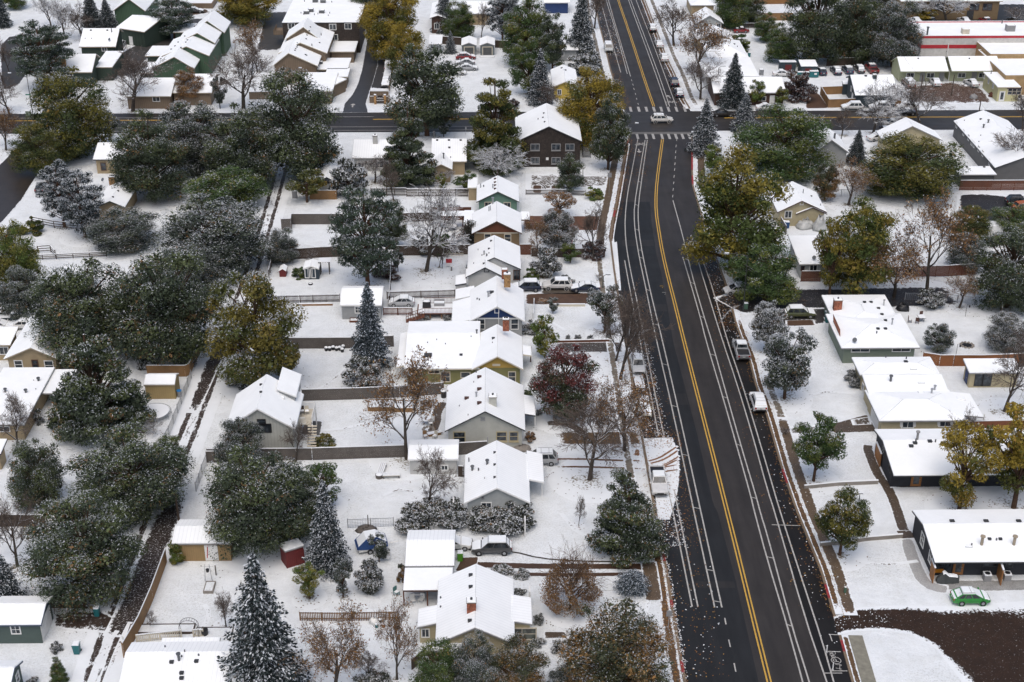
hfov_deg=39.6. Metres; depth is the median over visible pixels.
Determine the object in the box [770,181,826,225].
house
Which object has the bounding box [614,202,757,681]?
newer asphalt lane
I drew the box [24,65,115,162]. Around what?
leafy tree
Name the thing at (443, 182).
tree
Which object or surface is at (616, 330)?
bare tree
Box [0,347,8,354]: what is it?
window
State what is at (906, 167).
leafy tree
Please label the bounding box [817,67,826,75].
parked car
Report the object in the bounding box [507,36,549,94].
leafy tree
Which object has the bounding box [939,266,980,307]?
brown leaved tree
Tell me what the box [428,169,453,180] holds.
bare tree
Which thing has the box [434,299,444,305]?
garden sofa
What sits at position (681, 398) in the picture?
asphalt patch
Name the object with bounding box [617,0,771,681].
lines
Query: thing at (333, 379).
footprints
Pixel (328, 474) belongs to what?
leafy tree
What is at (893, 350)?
window
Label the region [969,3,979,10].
window
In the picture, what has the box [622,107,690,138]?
crosswalk
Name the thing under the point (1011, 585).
parking pad
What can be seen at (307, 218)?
board fence
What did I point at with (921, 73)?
door
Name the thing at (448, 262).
adirondack chair
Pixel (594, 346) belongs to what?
driveway
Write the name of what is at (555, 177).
tyre track
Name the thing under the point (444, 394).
barrel
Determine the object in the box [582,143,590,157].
entry steps
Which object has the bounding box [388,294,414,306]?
parked car
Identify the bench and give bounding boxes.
[376,462,386,473]
[383,472,399,478]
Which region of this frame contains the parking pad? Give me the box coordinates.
[943,579,1023,590]
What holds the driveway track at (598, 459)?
on the ground
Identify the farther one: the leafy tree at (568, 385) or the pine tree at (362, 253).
the pine tree at (362, 253)
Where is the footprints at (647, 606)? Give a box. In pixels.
[618,590,650,616]
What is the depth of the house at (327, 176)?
264.02 m
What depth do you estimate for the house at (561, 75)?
316.70 m
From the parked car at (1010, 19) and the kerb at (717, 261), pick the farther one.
the parked car at (1010, 19)
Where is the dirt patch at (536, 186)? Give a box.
[532,185,541,188]
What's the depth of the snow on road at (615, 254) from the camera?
237.06 m
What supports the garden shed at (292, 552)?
on the ground
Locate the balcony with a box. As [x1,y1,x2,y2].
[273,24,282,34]
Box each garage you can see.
[0,596,53,643]
[0,660,22,681]
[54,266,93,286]
[171,519,234,560]
[340,286,383,318]
[405,497,455,567]
[428,35,442,51]
[461,36,476,54]
[479,36,494,56]
[954,166,996,186]
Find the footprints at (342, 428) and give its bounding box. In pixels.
[322,421,370,430]
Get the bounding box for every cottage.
[891,56,949,80]
[944,56,998,80]
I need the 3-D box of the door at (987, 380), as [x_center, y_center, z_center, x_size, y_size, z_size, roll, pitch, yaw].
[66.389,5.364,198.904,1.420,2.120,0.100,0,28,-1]
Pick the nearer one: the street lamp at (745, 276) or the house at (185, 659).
the house at (185, 659)
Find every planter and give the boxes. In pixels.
[375,472,382,479]
[513,444,530,451]
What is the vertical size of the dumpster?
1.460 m
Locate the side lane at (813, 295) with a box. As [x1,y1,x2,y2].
[714,286,963,314]
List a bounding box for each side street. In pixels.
[0,35,25,91]
[0,141,37,223]
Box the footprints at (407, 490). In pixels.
[382,488,432,501]
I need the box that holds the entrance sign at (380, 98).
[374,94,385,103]
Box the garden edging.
[297,303,332,305]
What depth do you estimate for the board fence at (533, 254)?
238.68 m
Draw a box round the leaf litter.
[1,6,1020,681]
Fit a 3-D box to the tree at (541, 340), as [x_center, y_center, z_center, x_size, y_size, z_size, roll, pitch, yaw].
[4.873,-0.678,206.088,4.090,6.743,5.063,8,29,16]
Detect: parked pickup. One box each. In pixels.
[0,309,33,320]
[648,465,668,495]
[732,339,750,359]
[864,62,879,73]
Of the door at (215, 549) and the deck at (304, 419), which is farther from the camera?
the deck at (304, 419)
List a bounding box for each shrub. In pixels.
[21,216,44,236]
[25,676,38,681]
[32,408,44,425]
[49,641,63,654]
[136,349,159,370]
[220,366,262,389]
[291,266,303,280]
[311,433,336,446]
[351,668,392,681]
[371,264,400,279]
[396,563,404,582]
[410,235,428,254]
[433,233,450,255]
[443,314,450,320]
[457,219,475,242]
[490,563,513,575]
[509,98,519,108]
[512,568,529,580]
[514,588,526,595]
[522,319,536,335]
[523,267,539,279]
[524,390,532,395]
[525,431,535,441]
[531,637,546,648]
[533,612,543,625]
[537,298,546,303]
[550,639,568,654]
[581,240,606,260]
[585,186,603,200]
[732,33,750,52]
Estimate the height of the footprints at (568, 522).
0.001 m
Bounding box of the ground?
[0,0,1023,681]
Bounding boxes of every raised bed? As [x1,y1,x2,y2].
[128,623,195,633]
[194,627,233,640]
[203,581,215,593]
[349,318,358,322]
[368,399,394,410]
[393,400,415,411]
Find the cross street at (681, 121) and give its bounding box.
[0,110,1023,133]
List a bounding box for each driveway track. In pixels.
[549,466,645,469]
[558,458,644,461]
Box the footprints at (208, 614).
[190,604,210,635]
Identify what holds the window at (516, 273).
in the house at (490, 257)
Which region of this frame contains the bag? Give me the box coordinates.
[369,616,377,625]
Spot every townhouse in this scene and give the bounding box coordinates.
[59,51,123,86]
[79,28,123,60]
[112,0,158,25]
[116,15,170,46]
[124,74,175,108]
[172,74,219,104]
[294,70,346,102]
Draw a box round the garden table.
[413,592,423,595]
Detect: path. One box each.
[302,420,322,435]
[426,399,445,431]
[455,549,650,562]
[543,420,587,432]
[543,631,565,637]
[790,425,826,434]
[831,414,875,432]
[862,443,909,529]
[895,530,913,538]
[900,538,948,593]
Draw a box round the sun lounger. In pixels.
[427,430,441,436]
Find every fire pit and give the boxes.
[422,425,434,432]
[959,341,974,348]
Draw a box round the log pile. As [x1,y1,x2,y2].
[355,524,376,533]
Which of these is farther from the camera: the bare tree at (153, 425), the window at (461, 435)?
the bare tree at (153, 425)
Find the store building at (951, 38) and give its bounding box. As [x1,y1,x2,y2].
[907,20,1023,57]
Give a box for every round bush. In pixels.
[167,540,186,564]
[328,157,369,194]
[341,355,385,386]
[353,558,385,594]
[393,500,435,533]
[414,496,447,518]
[429,497,467,529]
[462,505,499,533]
[487,500,536,535]
[528,246,562,278]
[567,48,603,75]
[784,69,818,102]
[843,369,855,380]
[848,376,859,387]
[916,288,946,308]
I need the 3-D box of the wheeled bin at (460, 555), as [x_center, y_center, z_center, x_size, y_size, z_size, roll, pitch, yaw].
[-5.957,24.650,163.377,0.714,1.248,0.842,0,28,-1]
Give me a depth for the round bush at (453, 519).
168.86 m
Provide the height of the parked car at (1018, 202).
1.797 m
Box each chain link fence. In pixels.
[161,370,191,438]
[195,454,206,491]
[835,189,870,195]
[904,292,975,303]
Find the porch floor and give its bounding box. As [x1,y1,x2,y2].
[890,486,946,487]
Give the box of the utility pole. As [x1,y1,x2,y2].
[175,494,179,520]
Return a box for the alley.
[71,161,294,681]
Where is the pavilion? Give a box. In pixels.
[432,207,470,226]
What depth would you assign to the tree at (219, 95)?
307.10 m
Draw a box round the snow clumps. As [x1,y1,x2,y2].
[601,22,893,677]
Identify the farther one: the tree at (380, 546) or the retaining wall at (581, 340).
the retaining wall at (581, 340)
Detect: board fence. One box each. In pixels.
[0,514,47,526]
[51,595,87,607]
[121,547,166,657]
[146,327,208,376]
[205,450,218,462]
[206,444,404,459]
[249,91,272,99]
[281,213,342,228]
[285,246,346,259]
[287,335,393,348]
[301,382,443,400]
[310,190,336,199]
[369,91,389,102]
[369,96,388,102]
[383,212,436,221]
[394,244,469,255]
[411,650,421,669]
[442,36,460,44]
[458,465,463,476]
[459,440,486,454]
[495,40,511,47]
[520,244,531,254]
[531,247,604,256]
[760,0,793,3]
[762,12,792,20]
[781,217,786,233]
[820,86,901,107]
[822,86,842,93]
[826,57,863,65]
[923,352,1023,365]
[966,420,1023,427]
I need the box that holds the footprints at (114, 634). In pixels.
[93,630,118,681]
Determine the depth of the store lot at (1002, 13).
379.79 m
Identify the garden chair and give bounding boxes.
[393,585,399,595]
[410,593,415,601]
[418,592,424,602]
[432,430,437,438]
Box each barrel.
[176,389,181,397]
[201,627,207,635]
[441,388,445,397]
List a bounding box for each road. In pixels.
[117,17,202,76]
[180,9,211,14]
[256,11,286,50]
[596,0,850,681]
[612,242,620,289]
[628,348,644,387]
[644,437,681,519]
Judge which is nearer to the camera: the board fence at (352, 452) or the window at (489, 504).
the window at (489, 504)
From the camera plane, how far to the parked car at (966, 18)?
370.33 m
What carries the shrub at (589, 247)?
on the ground
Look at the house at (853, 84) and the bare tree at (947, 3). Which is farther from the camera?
the bare tree at (947, 3)
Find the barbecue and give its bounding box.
[422,300,430,307]
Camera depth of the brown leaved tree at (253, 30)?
328.01 m
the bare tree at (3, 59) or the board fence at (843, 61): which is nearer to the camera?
the bare tree at (3, 59)
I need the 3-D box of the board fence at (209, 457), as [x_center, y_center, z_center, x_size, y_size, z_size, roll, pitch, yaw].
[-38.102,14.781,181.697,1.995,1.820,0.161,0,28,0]
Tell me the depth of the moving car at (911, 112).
304.09 m
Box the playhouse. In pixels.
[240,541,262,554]
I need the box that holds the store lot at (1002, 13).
[922,3,1023,20]
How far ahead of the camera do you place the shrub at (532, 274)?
230.39 m
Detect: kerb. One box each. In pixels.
[597,13,621,104]
[610,135,685,681]
[644,0,688,107]
[680,660,684,671]
[691,136,727,285]
[691,152,692,169]
[732,309,835,615]
[781,469,787,482]
[824,584,830,597]
[839,635,853,681]
[840,640,845,650]
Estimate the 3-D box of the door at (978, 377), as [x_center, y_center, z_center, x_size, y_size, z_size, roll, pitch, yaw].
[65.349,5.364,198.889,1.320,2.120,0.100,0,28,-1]
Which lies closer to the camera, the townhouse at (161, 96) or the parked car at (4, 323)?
the parked car at (4, 323)
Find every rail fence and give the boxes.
[32,216,79,228]
[34,251,106,259]
[37,244,55,255]
[135,629,181,641]
[192,628,202,636]
[268,256,271,275]
[389,260,391,299]
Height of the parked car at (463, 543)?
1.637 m
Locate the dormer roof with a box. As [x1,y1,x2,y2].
[276,367,301,400]
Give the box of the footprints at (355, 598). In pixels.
[345,578,391,614]
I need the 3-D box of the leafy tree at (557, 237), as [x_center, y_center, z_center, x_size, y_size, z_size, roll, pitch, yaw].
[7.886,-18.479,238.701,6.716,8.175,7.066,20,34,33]
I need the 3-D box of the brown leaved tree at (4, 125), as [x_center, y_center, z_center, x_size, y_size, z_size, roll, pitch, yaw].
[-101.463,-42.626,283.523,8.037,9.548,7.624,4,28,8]
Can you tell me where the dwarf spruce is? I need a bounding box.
[612,568,652,598]
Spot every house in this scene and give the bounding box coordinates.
[0,312,76,368]
[0,367,76,439]
[0,439,6,469]
[93,142,129,173]
[98,174,136,217]
[119,637,245,681]
[225,374,303,447]
[279,264,287,276]
[320,163,339,189]
[351,134,393,170]
[396,321,531,383]
[417,564,536,664]
[430,1,445,32]
[431,131,466,181]
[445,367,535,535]
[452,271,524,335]
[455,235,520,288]
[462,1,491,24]
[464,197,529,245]
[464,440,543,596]
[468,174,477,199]
[476,175,518,210]
[515,103,583,174]
[544,0,569,12]
[550,65,577,98]
[559,42,578,60]
[687,0,715,15]
[692,7,723,29]
[693,24,733,51]
[699,57,763,88]
[700,39,748,57]
[706,77,784,104]
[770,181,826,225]
[788,235,854,278]
[809,128,848,165]
[821,295,919,362]
[842,73,896,107]
[851,355,984,428]
[874,428,1023,486]
[876,117,942,153]
[912,509,1023,574]
[953,110,1023,181]
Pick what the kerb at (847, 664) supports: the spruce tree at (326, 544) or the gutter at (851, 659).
the gutter at (851, 659)
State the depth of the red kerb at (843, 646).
150.06 m
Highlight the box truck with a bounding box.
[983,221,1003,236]
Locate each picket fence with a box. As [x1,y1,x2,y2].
[261,294,339,302]
[299,610,397,620]
[370,187,406,195]
[383,307,412,314]
[386,289,454,298]
[406,188,467,196]
[526,189,585,194]
[722,23,755,27]
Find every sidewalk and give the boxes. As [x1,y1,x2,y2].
[586,0,606,79]
[596,158,618,246]
[596,257,638,492]
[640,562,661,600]
[649,0,700,107]
[697,153,705,190]
[761,374,794,441]
[776,417,857,614]
[848,635,875,681]
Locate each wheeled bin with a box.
[71,641,81,654]
[93,605,100,616]
[457,550,462,561]
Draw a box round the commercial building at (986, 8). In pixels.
[895,0,1002,19]
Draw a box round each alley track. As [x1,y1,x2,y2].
[81,163,279,681]
[98,164,287,681]
[102,500,188,636]
[186,320,236,412]
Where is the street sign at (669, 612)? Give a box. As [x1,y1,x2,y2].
[666,610,671,629]
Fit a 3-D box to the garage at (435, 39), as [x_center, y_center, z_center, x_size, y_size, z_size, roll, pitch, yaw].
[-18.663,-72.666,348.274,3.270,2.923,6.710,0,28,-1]
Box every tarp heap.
[795,216,812,229]
[812,214,826,231]
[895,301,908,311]
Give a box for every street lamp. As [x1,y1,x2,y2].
[8,72,32,112]
[724,252,747,310]
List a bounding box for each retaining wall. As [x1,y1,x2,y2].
[549,303,584,305]
[549,338,608,342]
[804,479,878,488]
[820,533,902,546]
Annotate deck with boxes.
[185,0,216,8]
[297,402,316,448]
[406,297,455,322]
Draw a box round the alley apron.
[51,610,111,632]
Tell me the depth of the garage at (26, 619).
150.18 m
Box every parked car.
[0,224,11,237]
[0,318,12,326]
[10,317,28,327]
[34,182,47,192]
[187,6,203,12]
[380,76,389,87]
[383,66,392,76]
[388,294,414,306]
[455,58,474,64]
[455,534,472,551]
[456,51,475,59]
[458,63,477,70]
[471,535,511,555]
[512,278,541,292]
[526,447,558,466]
[542,276,571,290]
[570,280,600,292]
[604,41,613,51]
[630,353,645,373]
[636,395,652,417]
[647,23,656,32]
[655,40,663,47]
[659,53,668,61]
[669,77,678,86]
[673,88,683,97]
[733,26,748,32]
[749,392,767,410]
[755,102,768,110]
[772,69,788,76]
[783,304,815,318]
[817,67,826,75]
[830,66,841,74]
[840,100,863,110]
[841,65,853,73]
[853,64,865,72]
[866,132,877,141]
[868,100,890,110]
[883,118,895,124]
[896,102,918,108]
[908,16,921,20]
[923,17,936,20]
[929,78,941,86]
[949,586,990,606]
[956,16,970,20]
[963,78,979,87]
[978,17,991,20]
[1004,194,1023,205]
[1006,17,1020,20]
[1012,200,1023,208]
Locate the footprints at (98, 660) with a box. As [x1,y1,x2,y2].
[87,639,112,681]
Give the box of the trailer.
[354,529,397,554]
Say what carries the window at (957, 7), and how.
in the commercial building at (986, 8)
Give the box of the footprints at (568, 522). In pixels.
[559,513,587,536]
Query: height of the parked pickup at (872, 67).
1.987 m
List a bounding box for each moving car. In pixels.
[650,113,672,123]
[711,109,734,116]
[722,282,749,295]
[894,107,915,115]
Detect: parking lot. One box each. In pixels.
[834,601,1023,681]
[957,193,1017,220]
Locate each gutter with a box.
[608,144,629,242]
[630,132,690,133]
[641,0,688,108]
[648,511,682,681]
[734,312,842,613]
[841,635,860,681]
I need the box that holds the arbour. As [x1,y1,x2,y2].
[318,258,330,273]
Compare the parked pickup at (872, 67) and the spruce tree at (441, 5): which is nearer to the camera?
the parked pickup at (872, 67)
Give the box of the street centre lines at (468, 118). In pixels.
[8,116,1023,120]
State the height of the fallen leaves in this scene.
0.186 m
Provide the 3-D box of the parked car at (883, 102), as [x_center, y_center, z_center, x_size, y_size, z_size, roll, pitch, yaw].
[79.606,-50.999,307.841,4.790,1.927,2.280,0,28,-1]
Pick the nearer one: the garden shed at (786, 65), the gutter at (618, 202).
the gutter at (618, 202)
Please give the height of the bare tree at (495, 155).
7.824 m
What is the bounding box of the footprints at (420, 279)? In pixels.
[392,279,447,282]
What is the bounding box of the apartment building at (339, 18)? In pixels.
[282,0,366,52]
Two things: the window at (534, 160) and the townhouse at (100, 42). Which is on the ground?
the townhouse at (100, 42)
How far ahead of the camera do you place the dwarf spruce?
157.32 m
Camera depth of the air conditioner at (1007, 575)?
159.88 m
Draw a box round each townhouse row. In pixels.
[152,10,230,77]
[272,18,334,82]
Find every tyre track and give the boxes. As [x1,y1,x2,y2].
[528,179,546,190]
[529,173,617,177]
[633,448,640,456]
[647,445,678,461]
[649,449,678,463]
[664,458,679,465]
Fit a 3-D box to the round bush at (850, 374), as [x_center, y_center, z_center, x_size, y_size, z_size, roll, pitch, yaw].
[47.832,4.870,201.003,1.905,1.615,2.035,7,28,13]
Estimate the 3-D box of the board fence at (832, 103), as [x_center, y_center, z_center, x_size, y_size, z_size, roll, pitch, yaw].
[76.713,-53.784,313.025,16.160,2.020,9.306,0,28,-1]
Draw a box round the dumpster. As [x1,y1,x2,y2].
[809,69,818,76]
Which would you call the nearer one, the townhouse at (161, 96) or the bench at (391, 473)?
the bench at (391, 473)
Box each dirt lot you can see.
[525,174,607,190]
[905,81,994,103]
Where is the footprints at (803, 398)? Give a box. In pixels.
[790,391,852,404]
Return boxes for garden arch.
[179,617,199,634]
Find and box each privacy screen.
[875,441,881,466]
[929,558,935,582]
[996,563,1004,585]
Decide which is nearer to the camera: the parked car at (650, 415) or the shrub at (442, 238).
the parked car at (650, 415)
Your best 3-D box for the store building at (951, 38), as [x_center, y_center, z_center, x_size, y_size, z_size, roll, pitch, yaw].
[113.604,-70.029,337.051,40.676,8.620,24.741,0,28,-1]
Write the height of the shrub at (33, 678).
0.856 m
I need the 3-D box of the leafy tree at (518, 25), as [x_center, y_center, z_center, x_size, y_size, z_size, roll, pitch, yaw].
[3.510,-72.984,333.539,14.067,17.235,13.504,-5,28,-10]
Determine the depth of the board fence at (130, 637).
154.23 m
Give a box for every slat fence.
[800,270,820,281]
[885,263,975,276]
[959,180,1023,189]
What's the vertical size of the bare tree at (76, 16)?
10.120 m
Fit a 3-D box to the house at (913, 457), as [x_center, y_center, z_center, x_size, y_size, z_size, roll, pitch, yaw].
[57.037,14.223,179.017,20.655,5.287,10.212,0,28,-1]
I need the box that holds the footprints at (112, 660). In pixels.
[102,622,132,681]
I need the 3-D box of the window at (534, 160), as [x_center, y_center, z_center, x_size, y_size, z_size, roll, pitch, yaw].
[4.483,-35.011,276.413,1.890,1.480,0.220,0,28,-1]
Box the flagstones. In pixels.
[851,417,871,424]
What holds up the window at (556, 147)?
in the apartment house at (550, 135)
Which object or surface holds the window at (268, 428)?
in the house at (268, 407)
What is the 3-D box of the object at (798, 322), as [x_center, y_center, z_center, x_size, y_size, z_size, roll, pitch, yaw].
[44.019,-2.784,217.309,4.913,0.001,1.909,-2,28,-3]
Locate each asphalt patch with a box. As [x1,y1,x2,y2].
[622,240,653,245]
[646,304,666,310]
[666,393,687,404]
[689,581,734,587]
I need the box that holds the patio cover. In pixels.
[403,567,452,605]
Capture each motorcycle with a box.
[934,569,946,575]
[935,570,958,583]
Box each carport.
[139,62,154,77]
[145,46,167,61]
[173,23,196,37]
[317,58,351,87]
[330,41,357,62]
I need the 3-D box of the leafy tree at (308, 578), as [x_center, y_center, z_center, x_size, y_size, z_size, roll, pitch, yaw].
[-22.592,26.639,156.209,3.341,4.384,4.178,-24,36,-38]
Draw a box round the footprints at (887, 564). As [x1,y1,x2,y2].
[848,559,917,565]
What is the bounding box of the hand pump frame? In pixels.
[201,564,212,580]
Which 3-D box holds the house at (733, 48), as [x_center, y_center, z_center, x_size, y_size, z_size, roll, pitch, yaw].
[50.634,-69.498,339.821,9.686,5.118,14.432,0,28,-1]
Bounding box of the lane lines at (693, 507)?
[602,0,833,681]
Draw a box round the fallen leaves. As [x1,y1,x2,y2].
[597,6,846,681]
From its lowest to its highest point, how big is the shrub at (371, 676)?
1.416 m
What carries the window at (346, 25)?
in the apartment building at (339, 18)
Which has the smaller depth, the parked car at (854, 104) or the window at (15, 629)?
the window at (15, 629)
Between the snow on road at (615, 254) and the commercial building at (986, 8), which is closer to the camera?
the snow on road at (615, 254)
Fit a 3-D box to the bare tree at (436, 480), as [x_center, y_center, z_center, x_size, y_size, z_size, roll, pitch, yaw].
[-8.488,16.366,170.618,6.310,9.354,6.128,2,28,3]
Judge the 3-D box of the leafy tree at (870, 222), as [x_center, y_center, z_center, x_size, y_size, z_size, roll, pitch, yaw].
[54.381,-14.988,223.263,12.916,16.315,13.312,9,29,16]
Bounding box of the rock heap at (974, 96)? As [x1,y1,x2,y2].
[969,93,977,98]
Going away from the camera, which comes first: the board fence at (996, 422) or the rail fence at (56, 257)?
the board fence at (996, 422)
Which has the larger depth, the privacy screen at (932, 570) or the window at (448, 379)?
the window at (448, 379)
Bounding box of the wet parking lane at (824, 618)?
[698,246,850,681]
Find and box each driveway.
[343,39,377,111]
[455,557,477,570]
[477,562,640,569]
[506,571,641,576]
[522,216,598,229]
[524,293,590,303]
[537,287,580,293]
[553,342,625,351]
[558,431,643,443]
[773,309,826,326]
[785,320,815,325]
[805,92,827,108]
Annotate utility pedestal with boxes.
[292,190,297,198]
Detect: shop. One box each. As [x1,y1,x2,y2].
[975,41,1023,94]
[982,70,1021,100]
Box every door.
[40,605,51,641]
[129,36,132,44]
[204,545,218,560]
[296,549,304,564]
[304,268,311,277]
[309,268,315,277]
[464,46,473,53]
[482,46,492,54]
[524,516,525,535]
[769,95,774,104]
[785,65,791,70]
[870,408,878,428]
[910,477,921,485]
[919,72,924,80]
[939,72,944,80]
[952,564,963,574]
[964,369,968,383]
[966,10,973,18]
[971,72,976,78]
[973,374,984,385]
[981,374,992,385]
[998,91,1005,100]
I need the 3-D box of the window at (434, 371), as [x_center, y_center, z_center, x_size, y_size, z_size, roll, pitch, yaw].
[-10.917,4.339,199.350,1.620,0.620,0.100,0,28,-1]
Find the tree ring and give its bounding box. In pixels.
[553,413,572,423]
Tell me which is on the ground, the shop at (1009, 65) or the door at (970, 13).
the shop at (1009, 65)
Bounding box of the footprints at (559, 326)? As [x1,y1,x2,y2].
[536,313,565,330]
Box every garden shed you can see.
[144,373,179,398]
[279,538,304,568]
[303,259,319,278]
[408,439,458,473]
[778,60,796,70]
[798,60,817,70]
[963,358,1020,387]
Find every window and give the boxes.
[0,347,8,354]
[0,426,10,431]
[10,626,21,633]
[13,360,22,366]
[15,670,19,681]
[31,360,38,366]
[44,360,53,366]
[100,163,106,170]
[152,97,159,101]
[257,419,265,424]
[259,424,271,432]
[288,23,294,28]
[329,24,335,29]
[333,34,337,40]
[344,23,351,28]
[354,306,360,312]
[421,628,429,637]
[428,370,439,373]
[440,371,450,381]
[441,465,447,470]
[453,431,465,441]
[460,372,469,377]
[477,319,484,329]
[481,502,491,510]
[496,431,507,442]
[504,202,510,207]
[504,234,510,241]
[508,371,515,381]
[509,431,518,442]
[511,319,518,329]
[513,270,519,279]
[515,627,536,639]
[530,144,539,150]
[530,157,539,164]
[551,144,560,150]
[551,157,560,164]
[565,144,574,150]
[784,211,791,217]
[809,265,817,269]
[851,349,869,351]
[881,443,884,457]
[892,349,910,351]
[901,422,914,427]
[906,73,914,77]
[920,530,924,548]
[926,73,934,77]
[928,549,931,565]
[935,3,944,10]
[936,564,951,571]
[938,422,951,426]
[954,3,963,10]
[957,73,965,77]
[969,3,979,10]
[982,3,992,10]
[982,563,997,566]
[1003,563,1013,566]
[1007,89,1012,94]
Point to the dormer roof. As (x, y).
(289, 384)
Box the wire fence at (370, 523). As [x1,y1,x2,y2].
[347,517,393,527]
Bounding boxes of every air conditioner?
[982,571,991,581]
[1002,570,1011,580]
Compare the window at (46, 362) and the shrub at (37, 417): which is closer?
the shrub at (37, 417)
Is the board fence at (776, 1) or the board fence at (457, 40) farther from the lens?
the board fence at (776, 1)
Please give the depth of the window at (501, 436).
184.34 m
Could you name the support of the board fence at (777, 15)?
on the ground
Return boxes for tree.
[0,0,13,27]
[0,41,12,71]
[0,69,22,113]
[0,107,27,149]
[0,219,47,299]
[0,265,47,321]
[0,391,36,443]
[0,489,45,566]
[0,554,30,596]
[2,0,26,9]
[4,437,67,511]
[6,121,63,175]
[7,19,77,89]
[14,488,147,621]
[21,255,139,368]
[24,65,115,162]
[32,0,60,25]
[35,159,75,226]
[41,29,73,65]
[43,334,157,446]
[48,0,72,32]
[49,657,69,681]
[54,0,93,34]
[54,168,104,237]
[63,421,195,532]
[79,0,104,35]
[82,205,164,254]
[98,0,119,27]
[100,42,183,111]
[100,109,119,140]
[102,245,227,365]
[105,108,189,201]
[140,416,162,434]
[144,610,156,624]
[147,0,195,38]
[147,242,230,296]
[153,432,186,471]
[155,99,227,179]
[155,192,275,277]
[165,98,182,109]
[172,66,203,98]
[172,343,197,369]
[180,165,272,213]
[198,101,277,189]
[200,442,314,560]
[203,269,307,385]
[204,41,274,108]
[209,77,227,107]
[211,416,266,473]
[213,591,233,626]
[216,0,281,28]
[216,553,315,681]
[233,15,262,71]
[244,66,342,184]
[264,227,300,263]
[274,465,319,538]
[275,342,300,375]
[278,592,369,681]
[279,421,313,460]
[285,168,326,202]
[291,561,324,598]
[302,479,352,582]
[303,248,316,259]
[303,461,342,503]
[326,184,401,285]
[332,556,352,597]
[348,281,395,372]
[349,0,389,29]
[350,154,389,182]
[352,345,449,459]
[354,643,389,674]
[356,0,426,60]
[367,532,389,561]
[372,595,419,679]
[377,158,402,199]
[379,108,437,188]
[382,199,409,244]
[383,20,422,74]
[383,42,464,135]
[391,171,469,271]
[393,249,403,268]
[408,636,460,681]
[413,444,465,501]
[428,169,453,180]
[430,0,450,33]
[433,247,449,267]
[435,173,447,189]
[436,115,451,136]
[440,0,476,37]
[443,31,457,54]
[450,629,503,681]
[451,170,476,190]
[461,77,528,175]
[470,143,531,176]
[476,2,490,37]
[485,0,519,39]
[485,631,550,681]
[497,0,552,64]
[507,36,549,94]
[522,215,550,257]
[523,48,557,106]
[527,342,600,420]
[530,314,559,355]
[536,12,569,68]
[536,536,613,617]
[537,80,559,103]
[538,210,578,254]
[542,190,576,217]
[545,661,578,681]
[547,297,558,311]
[548,387,653,480]
[553,152,585,191]
[555,66,627,152]
[556,596,679,681]
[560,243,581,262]
[564,0,598,57]
[567,197,610,260]
[574,496,585,525]
[582,364,655,450]
[584,467,671,569]
[586,284,623,332]
[587,0,606,28]
[588,92,632,169]
[592,302,649,360]
[605,279,675,379]
[651,0,699,45]
[672,9,735,75]
[678,142,793,270]
[680,56,727,98]
[684,98,724,159]
[704,143,724,173]
[713,0,753,28]
[716,53,748,110]
[726,103,839,182]
[727,243,802,305]
[729,92,758,132]
[739,0,767,24]
[748,79,765,104]
[748,300,790,342]
[753,11,778,42]
[760,326,818,398]
[764,22,798,62]
[775,86,788,104]
[778,426,789,434]
[780,0,854,66]
[791,411,846,481]
[811,162,840,200]
[812,216,857,294]
[813,483,873,555]
[816,194,899,294]
[825,0,884,64]
[825,109,857,135]
[830,155,882,205]
[846,129,867,167]
[855,47,871,61]
[855,130,970,201]
[856,74,908,132]
[860,0,898,33]
[861,231,927,296]
[864,0,925,66]
[882,185,982,289]
[883,73,956,123]
[917,0,981,20]
[917,8,938,19]
[923,322,957,351]
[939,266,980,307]
[939,418,1003,508]
[944,232,988,274]
[944,401,977,449]
[949,204,992,247]
[969,222,1023,314]
[979,401,1023,508]
[981,311,1023,352]
[986,327,1023,411]
[990,202,1023,241]
[991,126,1023,150]
[1005,5,1023,20]
[1010,87,1023,129]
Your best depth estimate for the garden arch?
150.82 m
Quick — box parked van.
[902,77,915,87]
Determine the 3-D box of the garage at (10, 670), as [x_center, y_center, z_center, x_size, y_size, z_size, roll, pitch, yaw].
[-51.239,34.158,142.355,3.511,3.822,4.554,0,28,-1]
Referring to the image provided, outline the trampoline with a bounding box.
[144,403,171,424]
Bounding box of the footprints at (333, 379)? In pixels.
[312,366,345,390]
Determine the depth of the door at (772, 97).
310.29 m
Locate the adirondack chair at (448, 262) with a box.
[446,259,451,265]
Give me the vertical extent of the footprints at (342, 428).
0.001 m
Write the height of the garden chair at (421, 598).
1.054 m
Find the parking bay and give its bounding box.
[370,57,388,89]
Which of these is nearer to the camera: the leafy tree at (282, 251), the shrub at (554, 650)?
the shrub at (554, 650)

